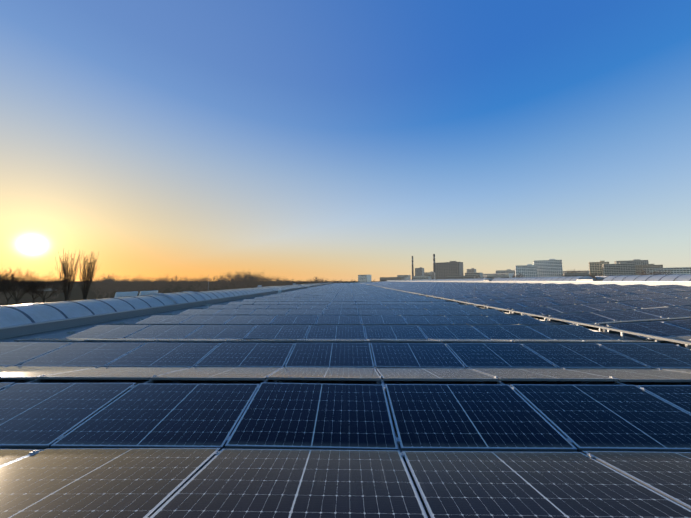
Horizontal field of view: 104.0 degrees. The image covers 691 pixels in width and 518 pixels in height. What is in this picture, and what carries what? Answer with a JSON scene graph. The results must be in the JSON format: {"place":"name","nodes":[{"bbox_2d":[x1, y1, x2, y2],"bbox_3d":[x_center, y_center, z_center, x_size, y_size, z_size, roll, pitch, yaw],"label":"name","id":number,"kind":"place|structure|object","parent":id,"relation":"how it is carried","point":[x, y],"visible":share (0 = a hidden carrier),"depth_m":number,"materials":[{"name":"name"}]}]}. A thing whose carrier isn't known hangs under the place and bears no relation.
{"place":"outdoors","nodes":[
{"label":"outdoors","id":0,"kind":"place"},
{"bbox_2d":[0,281,379,305],"bbox_3d":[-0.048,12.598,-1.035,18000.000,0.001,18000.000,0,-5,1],"label":"ground","id":1,"kind":"structure","parent":0,"point":[76,293],"depth_m":272.37,"materials":[{"name":"brown soil"}]},
{"bbox_2d":[0,269,29,294],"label":"round tree","id":2,"kind":"object","parent":1,"relation":"on","point":[8,278],"visible":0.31,"depth_m":134.32,"materials":[{"name":"brown plant"}]},
{"bbox_2d":[0,268,30,304],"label":"round tree","id":3,"kind":"object","parent":1,"relation":"on","point":[14,288],"visible":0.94,"depth_m":121.38,"materials":[{"name":"brown plant"}]},
{"bbox_2d":[0,271,46,304],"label":"round tree","id":4,"kind":"object","parent":1,"relation":"on","point":[26,288],"visible":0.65,"depth_m":127.25,"materials":[{"name":"brown plant"}]},
{"bbox_2d":[21,274,54,302],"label":"round tree","id":5,"kind":"object","parent":1,"relation":"on","point":[32,295],"visible":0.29,"depth_m":140.56,"materials":[{"name":"brown plant"}]},
{"bbox_2d":[12,272,67,302],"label":"round tree","id":6,"kind":"object","parent":1,"relation":"on","point":[46,285],"visible":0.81,"depth_m":135.19,"materials":[{"name":"brown plant"}]},
{"bbox_2d":[55,251,80,300],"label":"poplar tree","id":7,"kind":"object","parent":1,"relation":"on","point":[65,281],"visible":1,"depth_m":86.06,"materials":[{"name":"brown plant"}]},
{"bbox_2d":[77,249,99,299],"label":"poplar tree","id":8,"kind":"object","parent":1,"relation":"on","point":[88,279],"visible":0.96,"depth_m":88.17,"materials":[{"name":"brown plant"}]},
{"bbox_2d":[90,274,117,298],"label":"round tree","id":9,"kind":"object","parent":1,"relation":"on","point":[101,285],"visible":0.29,"depth_m":172.09,"materials":[{"name":"brown plant"}]},
{"bbox_2d":[91,275,121,297],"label":"round tree","id":10,"kind":"object","parent":1,"relation":"on","point":[104,284],"visible":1,"depth_m":150.43,"materials":[{"name":"brown plant"}]},
{"bbox_2d":[93,276,125,297],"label":"round tree","id":11,"kind":"object","parent":1,"relation":"on","point":[114,283],"visible":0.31,"depth_m":182.00,"materials":[{"name":"brown plant"}]},
{"bbox_2d":[107,276,138,291],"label":"round tree","id":12,"kind":"object","parent":1,"relation":"on","point":[125,290],"visible":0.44,"depth_m":164.92,"materials":[{"name":"brown plant"}]},
{"bbox_2d":[114,276,146,291],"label":"round tree","id":13,"kind":"object","parent":1,"relation":"on","point":[135,282],"visible":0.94,"depth_m":160.52,"materials":[{"name":"brown plant"}]},
{"bbox_2d":[125,275,152,291],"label":"round tree","id":14,"kind":"object","parent":1,"relation":"on","point":[145,283],"visible":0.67,"depth_m":173.93,"materials":[{"name":"brown plant"}]},
{"bbox_2d":[142,277,166,290],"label":"round tree","id":15,"kind":"object","parent":1,"relation":"on","point":[151,286],"visible":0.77,"depth_m":187.89,"materials":[{"name":"brown plant"}]},
{"bbox_2d":[154,273,172,292],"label":"round tree","id":16,"kind":"object","parent":1,"relation":"on","point":[161,282],"visible":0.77,"depth_m":199.48,"materials":[{"name":"brown plant"}]},
{"bbox_2d":[164,276,182,292],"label":"round tree","id":17,"kind":"object","parent":1,"relation":"on","point":[173,285],"visible":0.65,"depth_m":231.11,"materials":[{"name":"brown plant"}]},
{"bbox_2d":[169,275,191,291],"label":"round tree","id":18,"kind":"object","parent":1,"relation":"on","point":[184,281],"visible":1,"depth_m":215.41,"materials":[{"name":"brown plant"}]},
{"bbox_2d":[190,275,210,291],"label":"round tree","id":19,"kind":"object","parent":1,"relation":"on","point":[197,289],"visible":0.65,"depth_m":234.81,"materials":[{"name":"brown plant"}]},
{"bbox_2d":[192,277,215,290],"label":"round tree","id":20,"kind":"object","parent":1,"relation":"on","point":[204,286],"visible":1,"depth_m":190.29,"materials":[{"name":"brown plant"}]},
{"bbox_2d":[210,275,225,289],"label":"round tree","id":21,"kind":"object","parent":1,"relation":"on","point":[214,282],"visible":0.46,"depth_m":247.87,"materials":[{"name":"brown plant"}]},
{"bbox_2d":[214,275,231,289],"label":"round tree","id":22,"kind":"object","parent":1,"relation":"on","point":[219,283],"visible":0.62,"depth_m":237.33,"materials":[{"name":"brown plant"}]},
{"bbox_2d":[220,273,247,288],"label":"round tree","id":23,"kind":"object","parent":1,"relation":"on","point":[228,284],"visible":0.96,"depth_m":212.29,"materials":[{"name":"brown plant"}]},
{"bbox_2d":[218,271,253,288],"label":"round tree","id":24,"kind":"object","parent":1,"relation":"on","point":[237,282],"visible":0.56,"depth_m":219.78,"materials":[{"name":"brown plant"}]},
{"bbox_2d":[236,272,259,287],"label":"round tree","id":25,"kind":"object","parent":1,"relation":"on","point":[250,279],"visible":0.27,"depth_m":226.12,"materials":[{"name":"brown plant"}]},
{"bbox_2d":[239,272,258,287],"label":"round tree","id":26,"kind":"object","parent":1,"relation":"on","point":[247,278],"visible":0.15,"depth_m":227.15,"materials":[{"name":"brown plant"}]},
{"bbox_2d":[245,272,270,287],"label":"round tree","id":27,"kind":"object","parent":1,"relation":"on","point":[256,283],"visible":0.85,"depth_m":222.12,"materials":[{"name":"brown plant"}]},
{"bbox_2d":[259,274,269,286],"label":"round tree","id":28,"kind":"object","parent":1,"relation":"on","point":[267,281],"visible":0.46,"depth_m":234.99,"materials":[{"name":"brown plant"}]},
{"bbox_2d":[265,274,282,285],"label":"round tree","id":29,"kind":"object","parent":1,"relation":"on","point":[272,282],"visible":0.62,"depth_m":250.03,"materials":[{"name":"brown plant"}]},
{"bbox_2d":[312,277,325,282],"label":"round tree","id":30,"kind":"object","parent":1,"relation":"on","point":[317,280],"visible":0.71,"depth_m":320.85,"materials":[{"name":"brown plant"}]},
{"bbox_2d":[358,275,370,281],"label":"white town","id":31,"kind":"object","parent":1,"relation":"on","point":[364,278],"visible":0.65,"depth_m":625.63,"materials":[{"name":"white"}]},
{"bbox_2d":[380,277,403,281],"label":"building","id":32,"kind":"structure","parent":1,"relation":"on","point":[389,278],"depth_m":425.00,"materials":[{"name":"grey"}]},
{"bbox_2d":[397,275,410,279],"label":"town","id":33,"kind":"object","parent":1,"relation":"on","point":[409,277],"visible":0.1,"depth_m":766.13,"materials":[{"name":"beige"}]},
{"bbox_2d":[412,256,413,279],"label":"chimney","id":34,"kind":"object","parent":1,"relation":"on","point":[412,268],"visible":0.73,"depth_m":895.38,"materials":[{"name":"grey concrete"}]},
{"bbox_2d":[413,276,430,279],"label":"building","id":35,"kind":"structure","parent":1,"relation":"on","point":[420,277],"depth_m":454.81,"materials":[{"name":"beige"}]},
{"bbox_2d":[423,271,434,278],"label":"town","id":36,"kind":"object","parent":1,"relation":"on","point":[431,274],"visible":0.25,"depth_m":703.81,"materials":[{"name":"beige"}]},
{"bbox_2d":[433,254,434,271],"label":"chimney","id":37,"kind":"object","parent":1,"relation":"on","point":[434,262],"visible":0.56,"depth_m":876.71,"materials":[{"name":"grey concrete"}]},
{"bbox_2d":[435,261,463,278],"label":"town block","id":38,"kind":"structure","parent":1,"relation":"on","point":[443,270],"depth_m":532.78,"materials":[{"name":"grey concrete"}]},
{"bbox_2d":[447,275,475,278],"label":"building","id":39,"kind":"structure","parent":1,"relation":"on","point":[459,277],"depth_m":406.82,"materials":[{"name":"beige"}]},
{"bbox_2d":[467,268,475,272],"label":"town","id":40,"kind":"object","parent":1,"relation":"on","point":[472,270],"visible":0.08,"depth_m":783.22,"materials":[{"name":"beige concrete"}]},
{"bbox_2d":[465,273,482,277],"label":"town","id":41,"kind":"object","parent":1,"relation":"on","point":[479,275],"visible":0.23,"depth_m":524.44,"materials":[{"name":"beige"}]},
{"bbox_2d":[486,275,508,278],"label":"building","id":42,"kind":"structure","parent":1,"relation":"on","point":[496,276],"depth_m":383.23,"materials":[{"name":"beige"}]},
{"bbox_2d":[483,273,512,277],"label":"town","id":43,"kind":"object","parent":1,"relation":"on","point":[509,274],"visible":0.08,"depth_m":568.57,"materials":[{"name":"beige"}]},
{"bbox_2d":[496,269,514,276],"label":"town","id":44,"kind":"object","parent":1,"relation":"on","point":[506,271],"visible":0.23,"depth_m":645.50,"materials":[{"name":"beige"}]},
{"bbox_2d":[515,264,536,277],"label":"town flats","id":45,"kind":"structure","parent":1,"relation":"on","point":[528,270],"depth_m":564.48,"materials":[{"name":"white concrete"}]},
{"bbox_2d":[533,259,562,276],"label":"town flats","id":46,"kind":"structure","parent":1,"relation":"on","point":[550,268],"depth_m":567.55,"materials":[{"name":"white concrete"}]},
{"bbox_2d":[563,273,588,276],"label":"building","id":47,"kind":"structure","parent":1,"relation":"on","point":[574,274],"depth_m":364.55,"materials":[{"name":"grey"}]},
{"bbox_2d":[563,270,589,274],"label":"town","id":48,"kind":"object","parent":1,"relation":"on","point":[587,271],"visible":0.04,"depth_m":607.87,"materials":[{"name":"beige"}]},
{"bbox_2d":[589,261,608,278],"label":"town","id":49,"kind":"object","parent":1,"relation":"on","point":[596,268],"visible":0.4,"depth_m":506.57,"materials":[{"name":"brown"}]},
{"bbox_2d":[602,262,635,275],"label":"building","id":50,"kind":"structure","parent":1,"relation":"on","point":[622,268],"depth_m":477.46,"materials":[{"name":"beige concrete"}]},
{"bbox_2d":[614,259,648,264],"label":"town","id":51,"kind":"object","parent":1,"relation":"on","point":[639,262],"visible":0.15,"depth_m":645.59,"materials":[{"name":"beige concrete"}]},
{"bbox_2d":[635,264,662,274],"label":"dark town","id":52,"kind":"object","parent":1,"relation":"on","point":[639,268],"visible":0.19,"depth_m":533.12},
{"bbox_2d":[635,268,664,274],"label":"round tree","id":53,"kind":"object","parent":1,"relation":"on","point":[659,273],"visible":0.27,"depth_m":392.54,"materials":[{"name":"brown plant"}]},
{"bbox_2d":[643,267,690,274],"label":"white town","id":54,"kind":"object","parent":1,"relation":"on","point":[681,270],"visible":0.23,"depth_m":445.71,"materials":[{"name":"beige concrete"}]},
{"bbox_2d":[0,281,690,517],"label":"warehouse roof","id":55,"kind":"structure","parent":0,"point":[61,334],"depth_m":4.73,"materials":[{"name":"grey metal"}]},
{"bbox_2d":[0,280,320,341],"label":"roof services","id":56,"kind":"object","parent":55,"relation":"on","point":[140,319],"visible":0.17,"depth_m":11.29,"materials":[{"name":"silver metal"}]},
{"bbox_2d":[0,282,332,339],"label":"rooflight frame","id":57,"kind":"object","parent":55,"relation":"on","point":[20,329],"visible":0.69,"depth_m":12.12,"materials":[{"name":"grey metal"}]},
{"bbox_2d":[0,282,330,326],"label":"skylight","id":58,"kind":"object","parent":57,"relation":"in","point":[35,312],"depth_m":11.66},
{"bbox_2d":[0,283,690,517],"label":"solar array","id":59,"kind":"object","parent":55,"relation":"on","point":[290,450],"visible":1,"depth_m":3.09,"materials":[{"name":"blue glass"}]},
{"bbox_2d":[4,285,690,517],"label":"clamps","id":60,"kind":"object","parent":55,"relation":"on","point":[499,382],"visible":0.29,"depth_m":4.44,"materials":[{"name":"silver metal"}]},
{"bbox_2d":[361,281,690,340],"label":"solar array","id":61,"kind":"object","parent":55,"relation":"on","point":[576,300],"visible":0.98,"depth_m":15.79,"materials":[{"name":"blue glass"}]},
{"bbox_2d":[362,283,690,349],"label":"cable tray","id":62,"kind":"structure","parent":55,"relation":"on","point":[622,332],"depth_m":9.15,"materials":[{"name":"silver metal"}]},
{"bbox_2d":[386,284,690,349],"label":"clamps","id":63,"kind":"object","parent":55,"relation":"on","point":[601,331],"visible":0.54,"depth_m":10.17,"materials":[{"name":"silver metal"}]},
{"bbox_2d":[388,274,690,285],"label":"rooflight frame","id":64,"kind":"object","parent":55,"relation":"on","point":[588,280],"visible":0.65,"depth_m":30.68,"materials":[{"name":"white metal"}]},
{"bbox_2d":[387,274,690,280],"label":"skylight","id":65,"kind":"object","parent":64,"relation":"in","point":[682,277],"depth_m":28.24},
{"bbox_2d":[0,0,690,280],"label":"sky","id":66,"kind":"structure","parent":0,"point":[295,140],"materials":[{"name":"blue"}]},
{"bbox_2d":[415,267,423,275],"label":"building","id":67,"kind":"structure","parent":0,"point":[419,271],"depth_m":823.15,"materials":[{"name":"beige concrete"}]}
]}

